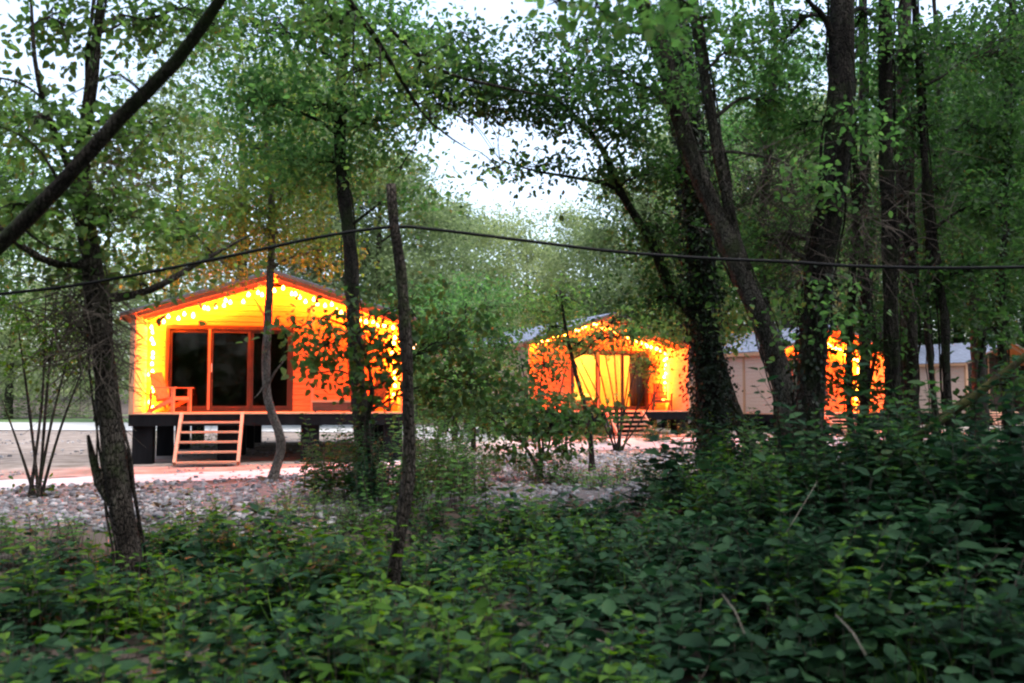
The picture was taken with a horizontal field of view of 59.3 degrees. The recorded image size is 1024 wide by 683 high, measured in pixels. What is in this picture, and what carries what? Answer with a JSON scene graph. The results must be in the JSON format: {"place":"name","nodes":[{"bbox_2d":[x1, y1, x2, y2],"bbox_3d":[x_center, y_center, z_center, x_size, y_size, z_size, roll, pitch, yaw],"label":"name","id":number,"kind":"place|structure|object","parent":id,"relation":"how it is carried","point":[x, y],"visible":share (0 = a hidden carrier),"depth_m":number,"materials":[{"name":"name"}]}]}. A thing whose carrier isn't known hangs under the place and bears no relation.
{"place":"outdoors","nodes":[
{"label":"outdoors","id":0,"kind":"place"},
{"bbox_2d":[0,414,478,422],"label":"lawn","id":1,"kind":"structure","parent":0,"point":[54,420],"depth_m":61.01,"materials":[{"name":"green plant"}]},
{"bbox_2d":[0,391,51,418],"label":"leafy shrub","id":2,"kind":"object","parent":1,"relation":"on","point":[19,409],"visible":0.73,"depth_m":65.32,"materials":[{"name":"green plant"}]},
{"bbox_2d":[0,422,537,456],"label":"road","id":3,"kind":"structure","parent":0,"point":[82,426],"depth_m":45.17,"materials":[{"name":"white concrete"}]},
{"bbox_2d":[0,447,843,544],"bbox_3d":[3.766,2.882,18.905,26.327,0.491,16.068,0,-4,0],"label":"gravel","id":4,"kind":"structure","parent":0,"point":[149,498],"depth_m":14.18,"materials":[{"name":"grey gravel"}]},
{"bbox_2d":[0,278,119,497],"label":"multi stemmed shrub","id":5,"kind":"object","parent":4,"relation":"on","point":[40,489],"visible":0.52,"depth_m":14.35,"materials":[{"name":"green plant"}]},
{"bbox_2d":[105,40,382,480],"bbox_3d":[-5.485,-1.583,17.403,6.159,9.034,3.918,0,-4,0],"label":"slender tree","id":6,"kind":"object","parent":4,"relation":"on","point":[273,215],"visible":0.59,"depth_m":17.33,"materials":[{"name":"green plant"}]},
{"bbox_2d":[147,0,475,492],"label":"leafy tree","id":7,"kind":"object","parent":4,"relation":"on","point":[307,162],"visible":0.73,"depth_m":14.96,"materials":[{"name":"green plant"}]},
{"bbox_2d":[237,244,533,501],"bbox_3d":[-1.909,0.586,13.666,4.401,4.181,2.028,1,-4,-18],"label":"sapling","id":8,"kind":"object","parent":4,"relation":"on","point":[312,361],"visible":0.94,"depth_m":13.53,"materials":[{"name":"green plant"}]},
{"bbox_2d":[343,416,429,509],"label":"leafy shrub","id":9,"kind":"object","parent":4,"relation":"on","point":[357,490],"visible":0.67,"depth_m":12.97,"materials":[{"name":"green plant"}]},
{"bbox_2d":[389,406,501,490],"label":"leafy shrub","id":10,"kind":"object","parent":4,"relation":"on","point":[430,444],"visible":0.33,"depth_m":15.32,"materials":[{"name":"green plant"}]},
{"bbox_2d":[0,446,994,536],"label":"fallen leaves","id":11,"kind":"object","parent":4,"relation":"on","point":[190,478],"visible":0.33,"depth_m":14.85,"materials":[{"name":"brown plant"}]},
{"bbox_2d":[469,442,532,472],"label":"leafy shrub","id":12,"kind":"object","parent":4,"relation":"on","point":[500,466],"visible":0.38,"depth_m":18.75,"materials":[{"name":"green plant"}]},
{"bbox_2d":[464,316,579,460],"bbox_3d":[0.166,1.234,22.257,3.175,3.798,1.817,0,-4,0],"label":"multi stemmed shrub","id":13,"kind":"object","parent":4,"relation":"on","point":[493,333],"visible":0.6,"depth_m":22.26,"materials":[{"name":"green plant"}]},
{"bbox_2d":[391,373,655,479],"bbox_3d":[0.265,1.732,17.148,5.190,2.355,3.251,0,-4,0],"label":"spreading bush","id":14,"kind":"object","parent":4,"relation":"on","point":[559,419],"visible":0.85,"depth_m":17.11,"materials":[{"name":"green plant"}]},
{"bbox_2d":[518,445,575,483],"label":"leafy shrub","id":15,"kind":"object","parent":4,"relation":"on","point":[538,474],"visible":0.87,"depth_m":16.67,"materials":[{"name":"green plant"}]},
{"bbox_2d":[553,463,631,489],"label":"leafy shrub","id":16,"kind":"object","parent":4,"relation":"on","point":[584,480],"visible":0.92,"depth_m":16.00,"materials":[{"name":"green plant"}]},
{"bbox_2d":[509,269,683,470],"bbox_3d":[2.076,0.685,19.220,4.265,4.707,1.809,-1,-4,8],"label":"sapling","id":17,"kind":"object","parent":4,"relation":"on","point":[572,351],"visible":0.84,"depth_m":19.42,"materials":[{"name":"green plant"}]},
{"bbox_2d":[596,453,661,481],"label":"leafy shrub","id":18,"kind":"object","parent":4,"relation":"on","point":[633,473],"visible":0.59,"depth_m":17.52,"materials":[{"name":"green plant"}]},
{"bbox_2d":[907,353,1023,444],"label":"branch","id":19,"kind":"object","parent":4,"relation":"on","point":[965,402],"visible":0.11,"depth_m":10.92,"materials":[{"name":"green plant"}]},
{"bbox_2d":[0,437,926,490],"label":"path","id":20,"kind":"structure","parent":0,"point":[632,442],"depth_m":18.43,"materials":[{"name":"grey concrete"}]},
{"bbox_2d":[0,0,1022,380],"label":"sky","id":21,"kind":"structure","parent":0,"point":[495,9],"materials":[{"name":"white"}]},
{"bbox_2d":[0,381,1023,682],"bbox_3d":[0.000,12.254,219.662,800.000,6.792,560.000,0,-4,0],"label":"ground","id":22,"kind":"structure","parent":0,"point":[98,537],"depth_m":10.82,"materials":[{"name":"soil"}]},
{"bbox_2d":[0,547,56,570],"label":"fallen log","id":23,"kind":"object","parent":22,"relation":"on","point":[8,565],"visible":0.28,"depth_m":9.52,"materials":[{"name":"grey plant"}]},
{"bbox_2d":[0,504,90,552],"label":"leafy shrub","id":24,"kind":"object","parent":22,"relation":"on","point":[65,530],"visible":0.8,"depth_m":10.47,"materials":[{"name":"green plant"}]},
{"bbox_2d":[0,178,92,418],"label":"woodland tree","id":25,"kind":"object","parent":22,"relation":"on","point":[10,390],"visible":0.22,"depth_m":65.50,"materials":[{"name":"green plant"}]},
{"bbox_2d":[32,395,93,418],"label":"leafy shrub","id":26,"kind":"object","parent":22,"relation":"on","point":[69,410],"visible":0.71,"depth_m":67.17,"materials":[{"name":"green plant"}]},
{"bbox_2d":[2,158,223,420],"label":"woodland tree","id":27,"kind":"object","parent":22,"relation":"on","point":[125,307],"visible":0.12,"depth_m":58.96,"materials":[{"name":"green plant"}]},
{"bbox_2d":[0,0,292,600],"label":"leafy tree","id":28,"kind":"object","parent":22,"relation":"on","point":[113,478],"visible":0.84,"depth_m":8.55,"materials":[{"name":"green plant"}]},
{"bbox_2d":[0,0,320,254],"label":"leaning tree","id":29,"kind":"object","parent":22,"relation":"on","point":[26,219],"visible":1,"depth_m":5.79,"materials":[{"name":"brown plant"}]},
{"bbox_2d":[57,50,281,360],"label":"woodland tree","id":30,"kind":"object","parent":22,"relation":"on","point":[110,264],"visible":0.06,"depth_m":53.94,"materials":[{"name":"green plant"}]},
{"bbox_2d":[152,488,244,535],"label":"leafy shrub","id":31,"kind":"object","parent":22,"relation":"on","point":[198,515],"visible":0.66,"depth_m":11.17,"materials":[{"name":"green plant"}]},
{"bbox_2d":[102,0,365,306],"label":"woodland tree","id":32,"kind":"object","parent":22,"relation":"on","point":[183,148],"visible":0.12,"depth_m":45.08,"materials":[{"name":"green plant"}]},
{"bbox_2d":[251,482,368,536],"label":"leafy shrub","id":33,"kind":"object","parent":22,"relation":"on","point":[313,502],"visible":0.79,"depth_m":12.22,"materials":[{"name":"green plant"}]},
{"bbox_2d":[212,40,446,425],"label":"woodland tree","id":34,"kind":"object","parent":22,"relation":"on","point":[339,221],"visible":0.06,"depth_m":48.33,"materials":[{"name":"green plant"}]},
{"bbox_2d":[293,398,393,503],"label":"leafy shrub","id":35,"kind":"object","parent":22,"relation":"on","point":[329,481],"visible":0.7,"depth_m":13.79,"materials":[{"name":"green plant"}]},
{"bbox_2d":[303,504,394,553],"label":"leafy shrub","id":36,"kind":"object","parent":22,"relation":"on","point":[349,511],"visible":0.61,"depth_m":11.55,"materials":[{"name":"green plant"}]},
{"bbox_2d":[282,123,497,410],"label":"woodland tree","id":37,"kind":"object","parent":22,"relation":"on","point":[385,264],"visible":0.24,"depth_m":47.51,"materials":[{"name":"green plant"}]},
{"bbox_2d":[386,183,415,613],"bbox_3d":[-0.981,0.606,7.778,0.304,3.990,0.246,0,-4,0],"label":"dead trunk","id":38,"kind":"object","parent":22,"relation":"on","point":[406,491],"visible":0.91,"depth_m":7.75,"materials":[{"name":"brown wood"}]},
{"bbox_2d":[0,225,1023,295],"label":"overhead cable","id":39,"kind":"object","parent":38,"relation":"attached to","point":[519,240],"visible":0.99,"depth_m":8.00,"materials":[{"name":"black rubber"}]},
{"bbox_2d":[358,495,448,551],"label":"leafy shrub","id":40,"kind":"object","parent":22,"relation":"on","point":[394,514],"visible":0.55,"depth_m":11.61,"materials":[{"name":"green plant"}]},
{"bbox_2d":[259,0,566,201],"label":"drooping tree","id":41,"kind":"object","parent":22,"relation":"on","point":[332,19],"visible":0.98,"depth_m":8.80,"materials":[{"name":"green plant"}]},
{"bbox_2d":[359,391,501,527],"bbox_3d":[-1.147,1.583,12.504,1.905,1.828,1.922,3,-4,-38],"label":"leafy shrub","id":42,"kind":"object","parent":22,"relation":"on","point":[450,484],"visible":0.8,"depth_m":12.43,"materials":[{"name":"green plant"}]},
{"bbox_2d":[359,176,516,419],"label":"woodland tree","id":43,"kind":"object","parent":22,"relation":"on","point":[473,256],"visible":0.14,"depth_m":61.92,"materials":[{"name":"green plant"}]},
{"bbox_2d":[387,499,492,563],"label":"leafy shrub","id":44,"kind":"object","parent":22,"relation":"on","point":[428,537],"visible":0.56,"depth_m":11.17,"materials":[{"name":"green plant"}]},
{"bbox_2d":[385,261,536,440],"bbox_3d":[-1.861,0.503,30.128,5.802,6.336,7.743,0,-4,0],"label":"leafy tree","id":45,"kind":"object","parent":22,"relation":"on","point":[458,292],"visible":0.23,"depth_m":29.59,"materials":[{"name":"green plant"}]},
{"bbox_2d":[405,185,549,338],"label":"woodland tree","id":46,"kind":"object","parent":22,"relation":"on","point":[483,241],"visible":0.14,"depth_m":72.70,"materials":[{"name":"green plant"}]},
{"bbox_2d":[1,271,1019,408],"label":"forest","id":47,"kind":"object","parent":22,"relation":"on","point":[77,393],"visible":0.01,"depth_m":110.94,"materials":[{"name":"green plant"}]},
{"bbox_2d":[0,406,1023,682],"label":"bramble undergrowth","id":48,"kind":"object","parent":22,"relation":"on","point":[704,642],"visible":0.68,"depth_m":6.81,"materials":[{"name":"green plant"}]},
{"bbox_2d":[0,399,1023,682],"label":"nettle undergrowth","id":49,"kind":"object","parent":22,"relation":"on","point":[480,611],"visible":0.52,"depth_m":6.34,"materials":[{"name":"green plant"}]},
{"bbox_2d":[0,447,1023,682],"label":"undergrowth","id":50,"kind":"object","parent":22,"relation":"on","point":[139,636],"visible":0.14,"depth_m":6.98,"materials":[{"name":"green plant"}]},
{"bbox_2d":[316,0,743,481],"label":"ivy covered tree","id":51,"kind":"object","parent":22,"relation":"on","point":[702,288],"visible":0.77,"depth_m":13.59,"materials":[{"name":"green plant"}]},
{"bbox_2d":[472,197,594,329],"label":"woodland tree","id":52,"kind":"object","parent":22,"relation":"on","point":[529,250],"visible":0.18,"depth_m":80.57,"materials":[{"name":"green plant"}]},
{"bbox_2d":[80,487,1013,682],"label":"grass","id":53,"kind":"structure","parent":22,"relation":"on","point":[429,625],"depth_m":7.12,"materials":[{"name":"green plant"}]},
{"bbox_2d":[495,197,635,328],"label":"woodland tree","id":54,"kind":"object","parent":22,"relation":"on","point":[555,269],"visible":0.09,"depth_m":68.78,"materials":[{"name":"green plant"}]},
{"bbox_2d":[489,290,690,451],"bbox_3d":[2.491,0.946,26.174,6.338,4.842,2.456,0,-4,0],"label":"multi stemmed shrub","id":55,"kind":"object","parent":22,"relation":"on","point":[674,336],"visible":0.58,"depth_m":26.00,"materials":[{"name":"green plant"}]},
{"bbox_2d":[528,156,688,331],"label":"woodland tree","id":56,"kind":"object","parent":22,"relation":"on","point":[588,235],"visible":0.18,"depth_m":60.15,"materials":[{"name":"green plant"}]},
{"bbox_2d":[522,0,741,67],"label":"alder tree","id":57,"kind":"object","parent":22,"relation":"on","point":[653,23],"visible":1,"depth_m":5.61,"materials":[{"name":"green plant"}]},
{"bbox_2d":[599,510,753,612],"bbox_3d":[1.574,1.994,8.298,1.564,0.884,1.702,0,-4,0],"label":"leafy shrub","id":58,"kind":"object","parent":22,"relation":"on","point":[643,553],"visible":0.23,"depth_m":8.23,"materials":[{"name":"green plant"}]},
{"bbox_2d":[597,113,760,423],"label":"leafy tree","id":59,"kind":"object","parent":22,"relation":"on","point":[636,207],"visible":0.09,"depth_m":44.39,"materials":[{"name":"green plant"}]},
{"bbox_2d":[594,97,794,336],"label":"woodland tree","id":60,"kind":"object","parent":22,"relation":"on","point":[618,292],"visible":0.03,"depth_m":53.76,"materials":[{"name":"green plant"}]},
{"bbox_2d":[528,0,872,456],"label":"leaning tree","id":61,"kind":"object","parent":22,"relation":"on","point":[672,93],"visible":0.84,"depth_m":12.08,"materials":[{"name":"green plant"}]},
{"bbox_2d":[658,431,809,532],"bbox_3d":[2.639,1.750,10.517,1.788,1.454,1.988,0,-4,0],"label":"leafy shrub","id":62,"kind":"object","parent":22,"relation":"on","point":[700,492],"visible":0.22,"depth_m":10.38,"materials":[{"name":"green plant"}]},
{"bbox_2d":[661,190,857,451],"bbox_3d":[3.895,0.039,15.783,3.187,5.586,2.582,1,-4,-19],"label":"slender tree","id":63,"kind":"object","parent":22,"relation":"on","point":[739,412],"visible":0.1,"depth_m":15.49,"materials":[{"name":"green plant"}]},
{"bbox_2d":[674,88,856,328],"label":"woodland tree","id":64,"kind":"object","parent":22,"relation":"on","point":[728,112],"visible":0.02,"depth_m":56.94,"materials":[{"name":"green plant"}]},
{"bbox_2d":[711,0,833,454],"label":"straight tree","id":65,"kind":"object","parent":22,"relation":"on","point":[759,272],"visible":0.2,"depth_m":14.64,"materials":[{"name":"green plant"}]},
{"bbox_2d":[701,407,901,565],"bbox_3d":[2.816,1.583,9.124,1.962,1.824,2.218,0,-4,0],"label":"leafy shrub","id":66,"kind":"object","parent":22,"relation":"on","point":[750,492],"visible":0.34,"depth_m":9.00,"materials":[{"name":"green plant"}]},
{"bbox_2d":[694,0,950,482],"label":"tree","id":67,"kind":"object","parent":22,"relation":"on","point":[821,237],"visible":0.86,"depth_m":10.89,"materials":[{"name":"green plant"}]},
{"bbox_2d":[785,286,932,448],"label":"sapling","id":68,"kind":"object","parent":22,"relation":"on","point":[875,347],"visible":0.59,"depth_m":12.56,"materials":[{"name":"green plant"}]},
{"bbox_2d":[794,0,926,442],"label":"straight tree","id":69,"kind":"object","parent":22,"relation":"on","point":[865,297],"visible":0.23,"depth_m":15.65,"materials":[{"name":"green plant"}]},
{"bbox_2d":[806,0,921,462],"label":"straight tree","id":70,"kind":"object","parent":22,"relation":"on","point":[851,335],"visible":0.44,"depth_m":13.64,"materials":[{"name":"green plant"}]},
{"bbox_2d":[748,346,989,568],"bbox_3d":[3.598,1.285,8.948,2.387,2.406,1.986,-1,-4,14],"label":"leafy shrub","id":71,"kind":"object","parent":22,"relation":"on","point":[859,453],"visible":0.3,"depth_m":8.64,"materials":[{"name":"green plant"}]},
{"bbox_2d":[798,46,955,338],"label":"leafy tree","id":72,"kind":"object","parent":22,"relation":"on","point":[875,273],"visible":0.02,"depth_m":45.86,"materials":[{"name":"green plant"}]},
{"bbox_2d":[834,149,969,344],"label":"woodland tree","id":73,"kind":"object","parent":22,"relation":"on","point":[934,336],"depth_m":61.47,"materials":[{"name":"green plant"}]},
{"bbox_2d":[791,0,1019,462],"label":"straight tree","id":74,"kind":"object","parent":22,"relation":"on","point":[891,346],"visible":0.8,"depth_m":12.63,"materials":[{"name":"green plant"}]},
{"bbox_2d":[813,370,1023,577],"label":"leafy shrub","id":75,"kind":"object","parent":22,"relation":"on","point":[884,457],"visible":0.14,"depth_m":8.48,"materials":[{"name":"green plant"}]},
{"bbox_2d":[873,0,996,432],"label":"straight tree","id":76,"kind":"object","parent":22,"relation":"on","point":[928,342],"visible":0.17,"depth_m":16.51,"materials":[{"name":"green plant"}]},
{"bbox_2d":[857,87,1023,344],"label":"woodland tree","id":77,"kind":"object","parent":22,"relation":"on","point":[956,340],"visible":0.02,"depth_m":59.49,"materials":[{"name":"green plant"}]},
{"bbox_2d":[861,0,1023,458],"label":"straight tree","id":78,"kind":"object","parent":22,"relation":"on","point":[903,181],"visible":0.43,"depth_m":14.78,"materials":[{"name":"green plant"}]},
{"bbox_2d":[867,334,1023,613],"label":"leafy shrub","id":79,"kind":"object","parent":22,"relation":"on","point":[1007,433],"visible":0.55,"depth_m":7.71,"materials":[{"name":"green plant"}]},
{"bbox_2d":[869,0,1023,452],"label":"straight tree","id":80,"kind":"object","parent":22,"relation":"on","point":[941,303],"visible":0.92,"depth_m":13.14,"materials":[{"name":"green plant"}]},
{"bbox_2d":[873,0,1023,281],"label":"leafy tree","id":81,"kind":"object","parent":22,"relation":"on","point":[976,94],"visible":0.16,"depth_m":25.02,"materials":[{"name":"green plant"}]},
{"bbox_2d":[897,531,1023,682],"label":"leafy shrub","id":82,"kind":"object","parent":22,"relation":"on","point":[955,590],"visible":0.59,"depth_m":5.51,"materials":[{"name":"green plant"}]},
{"bbox_2d":[921,0,1023,441],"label":"straight tree","id":83,"kind":"object","parent":22,"relation":"on","point":[1005,237],"visible":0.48,"depth_m":15.02,"materials":[{"name":"green plant"}]},
{"bbox_2d":[933,299,1023,435],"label":"sapling","id":84,"kind":"object","parent":22,"relation":"on","point":[990,330],"visible":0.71,"depth_m":13.49,"materials":[{"name":"green plant"}]},
{"bbox_2d":[940,77,1023,347],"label":"woodland tree","id":85,"kind":"object","parent":22,"relation":"on","point":[1020,324],"visible":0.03,"depth_m":57.98,"materials":[{"name":"green plant"}]},
{"bbox_2d":[0,424,1023,479],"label":"yard","id":86,"kind":"structure","parent":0,"point":[68,464],"depth_m":24.57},
{"bbox_2d":[0,82,81,336],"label":"leafy tree","id":87,"kind":"object","parent":86,"relation":"on","point":[7,173],"visible":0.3,"depth_m":22.04,"materials":[{"name":"green plant"}]},
{"bbox_2d":[119,270,416,465],"bbox_3d":[-6.842,1.018,26.673,7.000,4.952,11.812,1,-4,-12],"label":"wooden cabin","id":88,"kind":"object","parent":86,"relation":"on","point":[215,365],"visible":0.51,"depth_m":23.40,"materials":[{"name":"brown wood"}]},
{"bbox_2d":[147,372,193,412],"bbox_3d":[-8.526,1.271,22.386,0.869,1.029,0.770,-1,-4,16],"label":"garden armchair","id":89,"kind":"object","parent":88,"relation":"on","point":[161,392],"visible":0.97,"depth_m":22.37,"materials":[{"name":"brown wood"}]},
{"bbox_2d":[168,329,208,409],"bbox_3d":[-8.295,0.716,23.141,1.003,2.076,0.030,1,-4,-12],"label":"sliding door","id":90,"kind":"structure","parent":88,"relation":"in","point":[171,330],"depth_m":23.10,"materials":[{"name":"brown glass"}]},
{"bbox_2d":[209,329,250,409],"bbox_3d":[-7.290,0.725,23.286,1.003,2.076,0.093,1,-4,-12],"label":"sliding door","id":91,"kind":"structure","parent":88,"relation":"in","point":[213,331],"depth_m":23.30,"materials":[{"name":"brown glass"}]},
{"bbox_2d":[250,330,290,409],"bbox_3d":[-6.319,0.742,23.560,1.003,2.076,0.030,1,-4,-12],"label":"sliding door","id":92,"kind":"structure","parent":88,"relation":"in","point":[252,407],"depth_m":23.52,"materials":[{"name":"brown glass"}]},
{"bbox_2d":[147,285,395,407],"bbox_3d":[-6.140,0.151,23.401,6.280,3.222,0.306,1,-4,-12],"label":"light string","id":93,"kind":"object","parent":88,"relation":"attached to","point":[248,294],"visible":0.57,"depth_m":23.22,"materials":[{"name":"yellow glass"}]},
{"bbox_2d":[311,400,351,411],"bbox_3d":[-4.559,1.646,22.957,1.100,0.300,0.540,1,-4,-12],"label":"storage bench","id":94,"kind":"object","parent":88,"relation":"on","point":[322,405],"visible":0.77,"depth_m":22.70,"materials":[{"name":"brown wood"}]},
{"bbox_2d":[0,425,880,478],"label":"pebbles","id":95,"kind":"object","parent":86,"relation":"on","point":[178,470],"visible":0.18,"depth_m":24.55,"materials":[{"name":"stone"}]},
{"bbox_2d":[380,270,544,451],"bbox_3d":[-1.545,0.680,25.837,5.725,5.687,5.501,3,-4,-35],"label":"leafy tree","id":96,"kind":"object","parent":86,"relation":"on","point":[495,303],"visible":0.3,"depth_m":25.71,"materials":[{"name":"green plant"}]},
{"bbox_2d":[429,312,690,436],"bbox_3d":[1.693,1.552,36.321,7.000,4.592,11.667,1,-4,-22],"label":"wooden cabin","id":97,"kind":"object","parent":86,"relation":"on","point":[677,414],"visible":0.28,"depth_m":33.65,"materials":[{"name":"brown wood"}]},
{"bbox_2d":[629,356,644,405],"bbox_3d":[4.769,1.526,34.258,0.670,2.050,0.096,1,-4,-22],"label":"glass door","id":98,"kind":"structure","parent":97,"relation":"hanging from","point":[636,391],"depth_m":34.24,"materials":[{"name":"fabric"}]},
{"bbox_2d":[651,384,672,410],"bbox_3d":[5.549,2.073,33.441,0.770,1.029,0.869,0,-4,3],"label":"garden armchair","id":99,"kind":"object","parent":97,"relation":"on","point":[663,397],"visible":0.91,"depth_m":33.67,"materials":[{"name":"brown wood"}]},
{"bbox_2d":[613,146,801,443],"bbox_3d":[5.777,-1.178,27.063,5.942,9.356,5.799,0,-4,0],"label":"leafy tree","id":100,"kind":"object","parent":86,"relation":"on","point":[733,310],"visible":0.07,"depth_m":27.02,"materials":[{"name":"green plant"}]},
{"bbox_2d":[614,324,884,431],"bbox_3d":[10.227,1.812,39.562,7.000,4.472,11.571,2,-4,-30],"label":"wooden cabin","id":101,"kind":"object","parent":86,"relation":"on","point":[745,378],"visible":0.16,"depth_m":35.26,"materials":[{"name":"brown wood"}]},
{"bbox_2d":[671,23,873,381],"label":"leafy tree","id":102,"kind":"object","parent":86,"relation":"on","point":[725,126],"visible":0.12,"depth_m":40.12,"materials":[{"name":"green plant"}]},
{"bbox_2d":[718,74,899,316],"bbox_3d":[8.713,-2.287,26.116,5.641,11.548,6.453,3,-5,-44],"label":"leafy tree","id":103,"kind":"object","parent":86,"relation":"on","point":[821,108],"visible":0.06,"depth_m":26.03,"materials":[{"name":"green plant"}]},
{"bbox_2d":[848,6,1023,441],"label":"leafy tree","id":104,"kind":"object","parent":86,"relation":"on","point":[975,366],"visible":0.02,"depth_m":28.85,"materials":[{"name":"green plant"}]},
{"bbox_2d":[918,342,1023,424],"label":"wooden cabin","id":105,"kind":"object","parent":86,"relation":"on","point":[960,356],"visible":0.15,"depth_m":43.84,"materials":[{"name":"brown wood"}]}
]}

